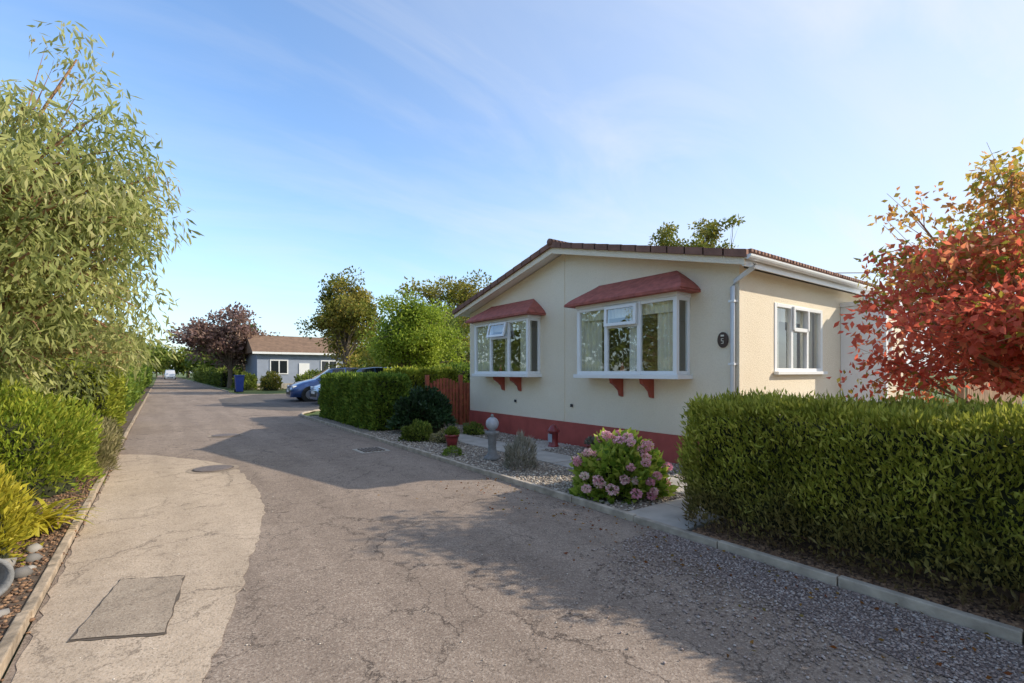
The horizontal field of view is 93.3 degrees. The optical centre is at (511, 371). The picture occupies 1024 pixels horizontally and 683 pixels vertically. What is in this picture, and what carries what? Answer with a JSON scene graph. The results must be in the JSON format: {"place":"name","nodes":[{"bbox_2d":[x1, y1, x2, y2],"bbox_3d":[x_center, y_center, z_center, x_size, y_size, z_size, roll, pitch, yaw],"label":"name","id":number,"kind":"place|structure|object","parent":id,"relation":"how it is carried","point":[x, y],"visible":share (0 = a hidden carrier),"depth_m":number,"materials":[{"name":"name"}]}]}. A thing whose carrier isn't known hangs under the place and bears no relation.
{"place":"outdoors","nodes":[
{"label":"outdoors","id":0,"kind":"place"},
{"bbox_2d":[218,394,319,410],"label":"driveway","id":1,"kind":"structure","parent":0,"point":[283,402],"depth_m":22.98,"materials":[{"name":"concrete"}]},
{"bbox_2d":[286,367,353,401],"bbox_3d":[-9.504,0.662,26.075,4.756,1.815,2.390,0,0,-33],"label":"parked car","id":2,"kind":"object","parent":1,"relation":"on","point":[299,390],"visible":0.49,"depth_m":24.44,"materials":[{"name":"blue paint"}]},
{"bbox_2d":[309,367,390,399],"bbox_3d":[-7.327,0.662,23.853,4.756,1.815,2.390,0,0,-36],"label":"parked car","id":3,"kind":"object","parent":1,"relation":"on","point":[314,392],"visible":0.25,"depth_m":23.11,"materials":[{"name":"blue paint"}]},
{"bbox_2d":[0,373,1023,682],"bbox_3d":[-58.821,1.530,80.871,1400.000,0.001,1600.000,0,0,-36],"label":"ground","id":4,"kind":"structure","parent":0,"point":[254,391],"depth_m":37.97,"materials":[{"name":"green plant"}]},
{"bbox_2d":[0,387,150,641],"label":"bed","id":5,"kind":"object","parent":4,"relation":"on","point":[129,417],"visible":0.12,"depth_m":4.01,"materials":[{"name":"soil"}]},
{"bbox_2d":[0,558,14,595],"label":"grey planter","id":6,"kind":"object","parent":5,"relation":"on","point":[7,573],"visible":1,"depth_m":3.11,"materials":[{"name":"stone"}]},
{"bbox_2d":[0,461,43,564],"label":"golden conifer bush","id":7,"kind":"object","parent":5,"relation":"on","point":[15,522],"visible":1,"depth_m":3.73,"materials":[{"name":"yellow plant"}]},
{"bbox_2d":[0,368,50,419],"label":"green shrub","id":8,"kind":"object","parent":5,"relation":"on","point":[28,372],"visible":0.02,"depth_m":8.34,"materials":[{"name":"green plant"}]},
{"bbox_2d":[0,505,69,616],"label":"rockery stones","id":9,"kind":"object","parent":5,"relation":"on","point":[24,571],"visible":0.64,"depth_m":3.58,"materials":[{"name":"grey stone"}]},
{"bbox_2d":[0,378,106,503],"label":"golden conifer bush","id":10,"kind":"object","parent":5,"relation":"on","point":[42,456],"visible":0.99,"depth_m":5.60,"materials":[{"name":"green plant"}]},
{"bbox_2d":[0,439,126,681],"bbox_3d":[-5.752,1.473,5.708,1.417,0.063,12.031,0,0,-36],"label":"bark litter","id":11,"kind":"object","parent":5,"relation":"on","point":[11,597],"visible":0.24,"depth_m":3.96,"materials":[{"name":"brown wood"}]},
{"bbox_2d":[25,493,105,536],"bbox_3d":[-4.321,1.268,4.309,1.119,0.378,1.222,0,0,-36],"label":"spiky yellow plant","id":12,"kind":"object","parent":5,"relation":"on","point":[46,519],"visible":0.48,"depth_m":4.38,"materials":[{"name":"yellow plant"}]},
{"bbox_2d":[19,356,129,428],"bbox_3d":[-11.069,0.587,12.361,1.990,1.963,4.563,0,0,-36],"label":"box hedge","id":13,"kind":"object","parent":5,"relation":"on","point":[112,405],"visible":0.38,"depth_m":11.15,"materials":[{"name":"green plant"}]},
{"bbox_2d":[60,412,122,476],"bbox_3d":[-6.243,1.035,6.954,1.105,0.977,1.862,0,0,-36],"label":"dry lavender shrub","id":14,"kind":"object","parent":5,"relation":"on","point":[107,456],"visible":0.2,"depth_m":7.04,"materials":[{"name":"beige plant"}]},
{"bbox_2d":[40,355,145,410],"bbox_3d":[-19.664,0.446,23.389,3.052,2.265,19.763,0,0,-36],"label":"box hedge","id":15,"kind":"object","parent":5,"relation":"on","point":[135,390],"visible":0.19,"depth_m":19.95,"materials":[{"name":"green plant"}]},
{"bbox_2d":[92,412,126,454],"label":"dry shrub","id":16,"kind":"object","parent":5,"relation":"on","point":[108,422],"visible":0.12,"depth_m":8.94,"materials":[{"name":"beige plant"}]},
{"bbox_2d":[0,387,151,681],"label":"kerb","id":17,"kind":"structure","parent":4,"relation":"on","point":[11,640],"depth_m":3.25,"materials":[{"name":"concrete"}]},
{"bbox_2d":[0,20,203,419],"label":"eucalyptus tree","id":18,"kind":"object","parent":4,"relation":"on","point":[55,216],"visible":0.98,"depth_m":6.10,"materials":[{"name":"green plant"}]},
{"bbox_2d":[141,363,153,389],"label":"box hedge","id":19,"kind":"object","parent":4,"relation":"on","point":[148,379],"visible":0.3,"depth_m":46.87,"materials":[{"name":"green plant"}]},
{"bbox_2d":[186,379,228,391],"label":"kerb","id":20,"kind":"structure","parent":4,"relation":"on","point":[210,386],"depth_m":48.11,"materials":[{"name":"concrete"}]},
{"bbox_2d":[193,366,238,386],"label":"box hedge","id":21,"kind":"object","parent":4,"relation":"on","point":[217,377],"visible":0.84,"depth_m":51.91,"materials":[{"name":"green plant"}]},
{"bbox_2d":[163,300,284,387],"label":"purple leaf tree","id":22,"kind":"object","parent":4,"relation":"on","point":[228,339],"visible":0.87,"depth_m":44.07,"materials":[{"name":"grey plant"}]},
{"bbox_2d":[201,323,258,374],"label":"green tree","id":23,"kind":"object","parent":4,"relation":"on","point":[242,367],"visible":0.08,"depth_m":53.53,"materials":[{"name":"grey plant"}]},
{"bbox_2d":[7,306,465,377],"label":"distant trees","id":24,"kind":"object","parent":4,"relation":"on","point":[190,367],"visible":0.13,"depth_m":113.66,"materials":[{"name":"green plant"}]},
{"bbox_2d":[234,375,244,391],"bbox_3d":[-20.281,0.859,35.959,0.660,1.278,0.778,0,0,-36],"label":"wheelie bin","id":25,"kind":"object","parent":4,"relation":"on","point":[239,382],"visible":1,"depth_m":35.73,"materials":[{"name":"blue plastic"}]},
{"bbox_2d":[230,370,257,389],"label":"front shrub","id":26,"kind":"object","parent":4,"relation":"on","point":[250,381],"visible":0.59,"depth_m":40.89,"materials":[{"name":"green plant"}]},
{"bbox_2d":[20,307,469,372],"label":"distant autumn trees","id":27,"kind":"object","parent":4,"relation":"on","point":[364,353],"visible":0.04,"depth_m":59.42,"materials":[{"name":"green plant"}]},
{"bbox_2d":[258,370,282,390],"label":"front shrub","id":28,"kind":"object","parent":4,"relation":"on","point":[271,380],"visible":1,"depth_m":39.58,"materials":[{"name":"green plant"}]},
{"bbox_2d":[244,335,342,388],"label":"grey blue bungalow","id":29,"kind":"object","parent":4,"relation":"on","point":[288,358],"visible":0.56,"depth_m":43.98,"materials":[{"name":"brown tile"}]},
{"bbox_2d":[270,360,287,373],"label":"window frame","id":30,"kind":"structure","parent":29,"relation":"in","point":[270,360],"depth_m":43.00,"materials":[{"name":"white plastic"}]},
{"bbox_2d":[271,361,286,372],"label":"window glass","id":31,"kind":"structure","parent":29,"relation":"in","point":[274,364],"depth_m":42.95,"materials":[{"name":"grey glass"}]},
{"bbox_2d":[299,363,308,375],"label":"door","id":32,"kind":"structure","parent":29,"relation":"in","point":[303,367],"depth_m":44.18,"materials":[{"name":"white plastic"}]},
{"bbox_2d":[321,360,336,370],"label":"window frame","id":33,"kind":"structure","parent":29,"relation":"in","point":[321,360],"depth_m":45.36,"materials":[{"name":"white plastic"}]},
{"bbox_2d":[322,361,335,370],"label":"window glass","id":34,"kind":"structure","parent":29,"relation":"in","point":[323,362],"depth_m":45.43,"materials":[{"name":"grey glass"}]},
{"bbox_2d":[293,368,320,382],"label":"front shrub","id":35,"kind":"object","parent":4,"relation":"on","point":[305,376],"visible":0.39,"depth_m":42.28,"materials":[{"name":"green plant"}]},
{"bbox_2d":[301,409,319,416],"bbox_3d":[-4.877,1.470,20.421,2.026,0.089,9.545,0,0,36],"label":"kerb return","id":36,"kind":"object","parent":4,"relation":"on","point":[303,413],"visible":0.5,"depth_m":17.64,"materials":[{"name":"concrete"}]},
{"bbox_2d":[294,265,386,372],"bbox_3d":[-11.748,-3.109,35.017,6.101,9.237,5.413,0,0,21],"label":"birch tree","id":37,"kind":"object","parent":4,"relation":"on","point":[348,309],"visible":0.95,"depth_m":34.24,"materials":[{"name":"green plant"}]},
{"bbox_2d":[357,286,469,368],"bbox_3d":[-4.845,-1.225,22.948,4.994,5.517,5.151,0,0,23],"label":"bright green tree","id":38,"kind":"object","parent":4,"relation":"on","point":[413,337],"visible":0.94,"depth_m":22.04,"materials":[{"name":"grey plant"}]},
{"bbox_2d":[400,299,469,364],"bbox_3d":[-3.737,-1.308,27.330,5.101,5.662,4.470,0,0,-36],"label":"green tree","id":39,"kind":"object","parent":4,"relation":"on","point":[453,321],"visible":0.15,"depth_m":26.83,"materials":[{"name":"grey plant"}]},
{"bbox_2d":[395,269,491,350],"bbox_3d":[-4.941,-3.430,39.130,8.419,9.877,6.958,0,0,-26],"label":"birch tree","id":40,"kind":"object","parent":4,"relation":"on","point":[455,294],"visible":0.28,"depth_m":38.49,"materials":[{"name":"green plant"}]},
{"bbox_2d":[435,361,469,382],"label":"box hedge","id":41,"kind":"object","parent":4,"relation":"on","point":[463,369],"visible":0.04,"depth_m":15.30,"materials":[{"name":"green plant"}]},
{"bbox_2d":[463,383,469,422],"bbox_3d":[-0.828,0.860,13.927,1.405,1.120,0.060,0,0,-36],"label":"picket fence","id":42,"kind":"object","parent":4,"relation":"on","point":[466,397],"visible":0.17,"depth_m":13.57,"materials":[{"name":"red wood"}]},
{"bbox_2d":[309,415,692,511],"bbox_3d":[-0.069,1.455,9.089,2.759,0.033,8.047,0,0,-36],"label":"gravel stones","id":43,"kind":"object","parent":4,"relation":"on","point":[527,477],"visible":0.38,"depth_m":7.68,"materials":[{"name":"grey gravel"}]},
{"bbox_2d":[317,369,412,430],"bbox_3d":[-4.491,0.722,14.199,1.402,1.645,5.422,0,0,-36],"label":"box hedge","id":44,"kind":"object","parent":43,"relation":"on","point":[361,400],"visible":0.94,"depth_m":12.49,"materials":[{"name":"green plant"}]},
{"bbox_2d":[398,419,432,441],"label":"green shrub","id":45,"kind":"object","parent":43,"relation":"on","point":[415,431],"visible":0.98,"depth_m":10.17,"materials":[{"name":"green plant"}]},
{"bbox_2d":[385,385,456,432],"bbox_3d":[-2.179,0.890,11.722,1.703,1.219,1.543,0,0,-36],"label":"dark evergreen shrub","id":46,"kind":"object","parent":43,"relation":"on","point":[433,406],"visible":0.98,"depth_m":11.37,"materials":[{"name":"green plant"}]},
{"bbox_2d":[382,364,459,392],"bbox_3d":[-2.673,0.633,14.237,2.436,1.751,1.474,0,0,-36],"label":"box hedge","id":47,"kind":"object","parent":43,"relation":"on","point":[417,375],"visible":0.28,"depth_m":13.84,"materials":[{"name":"green plant"}]},
{"bbox_2d":[426,428,460,442],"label":"heather shrub","id":48,"kind":"object","parent":43,"relation":"on","point":[439,437],"visible":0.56,"depth_m":9.96,"materials":[{"name":"green plant"}]},
{"bbox_2d":[425,375,462,424],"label":"garden gate","id":49,"kind":"structure","parent":43,"relation":"on","point":[452,390],"depth_m":13.34,"materials":[{"name":"red wood"}]},
{"bbox_2d":[443,425,460,446],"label":"potted plant","id":50,"kind":"object","parent":43,"relation":"on","point":[451,434],"visible":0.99,"depth_m":9.39,"materials":[{"name":"green plant"}]},
{"bbox_2d":[441,445,463,455],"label":"plant","id":51,"kind":"object","parent":43,"relation":"on","point":[449,450],"visible":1,"depth_m":8.43,"materials":[{"name":"green plant"}]},
{"bbox_2d":[463,421,484,434],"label":"plant","id":52,"kind":"object","parent":43,"relation":"on","point":[474,428],"visible":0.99,"depth_m":11.21,"materials":[{"name":"green plant"}]},
{"bbox_2d":[484,414,500,460],"bbox_3d":[-0.330,1.080,8.070,0.280,0.760,0.280,0,0,-36],"label":"stone lantern ornament","id":53,"kind":"object","parent":43,"relation":"on","point":[492,424],"visible":1,"depth_m":8.00,"materials":[{"name":"grey stone"}]},
{"bbox_2d":[501,430,539,470],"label":"silver lavender shrub","id":54,"kind":"object","parent":43,"relation":"on","point":[513,450],"visible":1,"depth_m":7.24,"materials":[{"name":"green plant"}]},
{"bbox_2d":[584,435,594,447],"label":"potted plant","id":55,"kind":"object","parent":43,"relation":"on","point":[591,440],"visible":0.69,"depth_m":8.69,"materials":[{"name":"green plant"}]},
{"bbox_2d":[568,427,678,504],"bbox_3d":[1.300,1.115,5.851,1.328,0.915,1.347,0,0,-36],"label":"hydrangea","id":56,"kind":"object","parent":43,"relation":"on","point":[626,465],"visible":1,"depth_m":5.53,"materials":[{"name":"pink plant"}]},
{"bbox_2d":[648,221,689,246],"bbox_3d":[8.103,-3.256,25.178,3.140,9.523,2.968,0,0,25],"label":"birch tree","id":57,"kind":"object","parent":4,"relation":"on","point":[663,237],"visible":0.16,"depth_m":24.95,"materials":[{"name":"green plant"}]},
{"bbox_2d":[452,238,918,463],"bbox_3d":[3.956,-0.585,11.613,7.740,4.169,8.630,0,0,-36],"label":"park home bungalow","id":58,"kind":"object","parent":4,"relation":"on","point":[576,344],"visible":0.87,"depth_m":8.60,"materials":[{"name":"paint"}]},
{"bbox_2d":[472,315,541,376],"bbox_3d":[-0.180,-0.565,11.264,0.400,1.350,2.270,0,0,-36],"label":"bay window frame","id":59,"kind":"structure","parent":58,"relation":"in","point":[527,318],"depth_m":10.87,"materials":[{"name":"white plastic"}]},
{"bbox_2d":[573,291,692,378],"bbox_3d":[1.979,-0.565,8.296,0.400,1.350,2.270,0,0,-36],"label":"bay window frame","id":60,"kind":"structure","parent":58,"relation":"in","point":[675,296],"depth_m":7.89,"materials":[{"name":"white plastic"}]},
{"bbox_2d":[717,332,728,347],"bbox_3d":[3.087,-0.470,7.080,0.035,0.230,0.160,0,0,-36],"label":"house number plaque","id":61,"kind":"object","parent":58,"relation":"attached to","point":[722,339],"visible":1,"depth_m":7.07,"materials":[{"name":"stone"}]},
{"bbox_2d":[774,302,827,374],"bbox_3d":[4.763,-0.520,7.987,1.780,1.120,0.140,0,0,-36],"label":"side window frame","id":62,"kind":"structure","parent":58,"relation":"in","point":[791,310],"depth_m":7.95,"materials":[{"name":"white plastic"}]},
{"bbox_2d":[888,328,892,365],"bbox_3d":[7.998,-0.520,10.340,0.900,1.120,0.140,0,0,-36],"label":"side window frame","id":63,"kind":"structure","parent":58,"relation":"in","point":[890,349],"depth_m":10.58,"materials":[{"name":"white plastic"}]},
{"bbox_2d":[683,213,745,248],"bbox_3d":[10.214,-3.289,24.934,4.211,9.592,4.802,0,0,-6],"label":"birch tree","id":64,"kind":"object","parent":4,"relation":"on","point":[711,232],"visible":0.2,"depth_m":24.34,"materials":[{"name":"green plant"}]},
{"bbox_2d":[691,518,1023,630],"bbox_3d":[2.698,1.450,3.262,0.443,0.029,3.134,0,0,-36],"label":"bark litter","id":65,"kind":"object","parent":4,"relation":"on","point":[976,606],"visible":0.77,"depth_m":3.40,"materials":[{"name":"brown soil"}]},
{"bbox_2d":[673,387,1023,616],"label":"conifer hedge","id":66,"kind":"object","parent":65,"relation":"on","point":[937,485],"visible":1,"depth_m":3.40,"materials":[{"name":"green plant"}]},
{"bbox_2d":[826,208,1023,402],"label":"red autumn tree","id":67,"kind":"object","parent":65,"relation":"on","point":[989,341],"visible":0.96,"depth_m":4.24,"materials":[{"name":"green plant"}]},
{"bbox_2d":[854,138,1023,305],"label":"orange autumn tree","id":68,"kind":"object","parent":65,"relation":"on","point":[1014,196],"visible":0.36,"depth_m":4.75,"materials":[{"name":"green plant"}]},
{"bbox_2d":[957,360,1021,405],"bbox_3d":[10.618,0.575,10.648,5.500,1.850,0.130,0,0,-36],"label":"wooden fence","id":69,"kind":"object","parent":4,"relation":"on","point":[985,395],"visible":0.12,"depth_m":9.76,"materials":[{"name":"brown wood"}]},
{"bbox_2d":[0,0,1023,372],"label":"sky","id":70,"kind":"structure","parent":0,"point":[306,140],"materials":[{"name":"blue"}]},
{"bbox_2d":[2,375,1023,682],"bbox_3d":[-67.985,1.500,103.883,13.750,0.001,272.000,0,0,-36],"label":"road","id":71,"kind":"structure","parent":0,"point":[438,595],"depth_m":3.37,"materials":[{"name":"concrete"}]},
{"bbox_2d":[11,454,265,682],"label":"worn road strip","id":72,"kind":"object","parent":71,"relation":"on","point":[204,505],"visible":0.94,"depth_m":3.72,"materials":[{"name":"concrete"}]},
{"bbox_2d":[67,575,184,641],"bbox_3d":[-2.402,1.492,3.115,0.483,0.001,1.018,0,0,-25],"label":"road repair joint","id":73,"kind":"object","parent":72,"relation":"on","point":[133,635],"visible":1,"depth_m":2.76,"materials":[{"name":"black asphalt"}]},
{"bbox_2d":[70,576,183,639],"bbox_3d":[-2.407,1.488,3.118,0.460,0.001,0.992,0,0,-25],"label":"road repair patch","id":74,"kind":"object","parent":73,"relation":"on","point":[135,606],"visible":1,"depth_m":3.03,"materials":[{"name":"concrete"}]},
{"bbox_2d":[186,464,238,472],"bbox_3d":[-4.613,1.491,7.464,0.700,0.018,0.700,0,0,-36],"label":"manhole cover","id":75,"kind":"object","parent":72,"relation":"on","point":[214,468],"visible":1,"depth_m":7.43,"materials":[{"name":"metal"}]},
{"bbox_2d":[163,370,176,379],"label":"parked van","id":76,"kind":"object","parent":71,"relation":"on","point":[170,374],"visible":0.98,"depth_m":96.68,"materials":[{"name":"white paint"}]},
{"bbox_2d":[207,433,243,436],"bbox_3d":[-6.753,1.491,11.410,0.750,0.018,0.750,0,0,-36],"label":"manhole cover","id":77,"kind":"object","parent":71,"relation":"on","point":[227,435],"visible":1,"depth_m":11.36,"materials":[{"name":"metal"}]},
{"bbox_2d":[28,438,699,681],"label":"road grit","id":78,"kind":"object","parent":71,"relation":"on","point":[360,552],"visible":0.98,"depth_m":4.03,"materials":[{"name":"grey gravel"}]},
{"bbox_2d":[352,447,390,452],"bbox_3d":[-2.704,1.488,9.286,0.550,0.016,0.600,0,0,-36],"label":"drain cover","id":79,"kind":"object","parent":71,"relation":"on","point":[370,449],"visible":1,"depth_m":9.24,"materials":[{"name":"metal"}]},
{"bbox_2d":[303,415,1023,644],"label":"kerb","id":80,"kind":"structure","parent":71,"relation":"on","point":[1009,633],"depth_m":3.67,"materials":[{"name":"concrete"}]},
{"bbox_2d":[377,477,1023,679],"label":"fallen leaves","id":81,"kind":"object","parent":71,"relation":"on","point":[880,639],"visible":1,"depth_m":3.31,"materials":[{"name":"brown plant"}]},
{"bbox_2d":[534,530,1023,682],"bbox_3d":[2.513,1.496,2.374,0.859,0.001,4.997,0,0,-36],"label":"gravel verge","id":82,"kind":"structure","parent":71,"relation":"on","point":[899,654],"depth_m":2.82,"materials":[{"name":"grey gravel"}]},
{"bbox_2d":[432,432,724,530],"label":"garden path","id":83,"kind":"structure","parent":0,"point":[670,512],"depth_m":5.33,"materials":[{"name":"concrete"}]},
{"bbox_2d":[547,424,559,446],"bbox_3d":[0.808,1.240,9.429,0.222,0.440,0.222,0,0,-14],"label":"red garden lantern","id":84,"kind":"object","parent":83,"relation":"on","point":[553,430],"visible":1,"depth_m":9.36,"materials":[{"name":"red metal"}]},
{"bbox_2d":[834,272,935,272],"bbox_3d":[19.052,-4.849,21.534,36.058,2.338,0.481,0,0,-17],"label":"overhead cable","id":85,"kind":"object","parent":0,"point":[854,272],"visible":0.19,"depth_m":20.03,"materials":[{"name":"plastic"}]}
]}

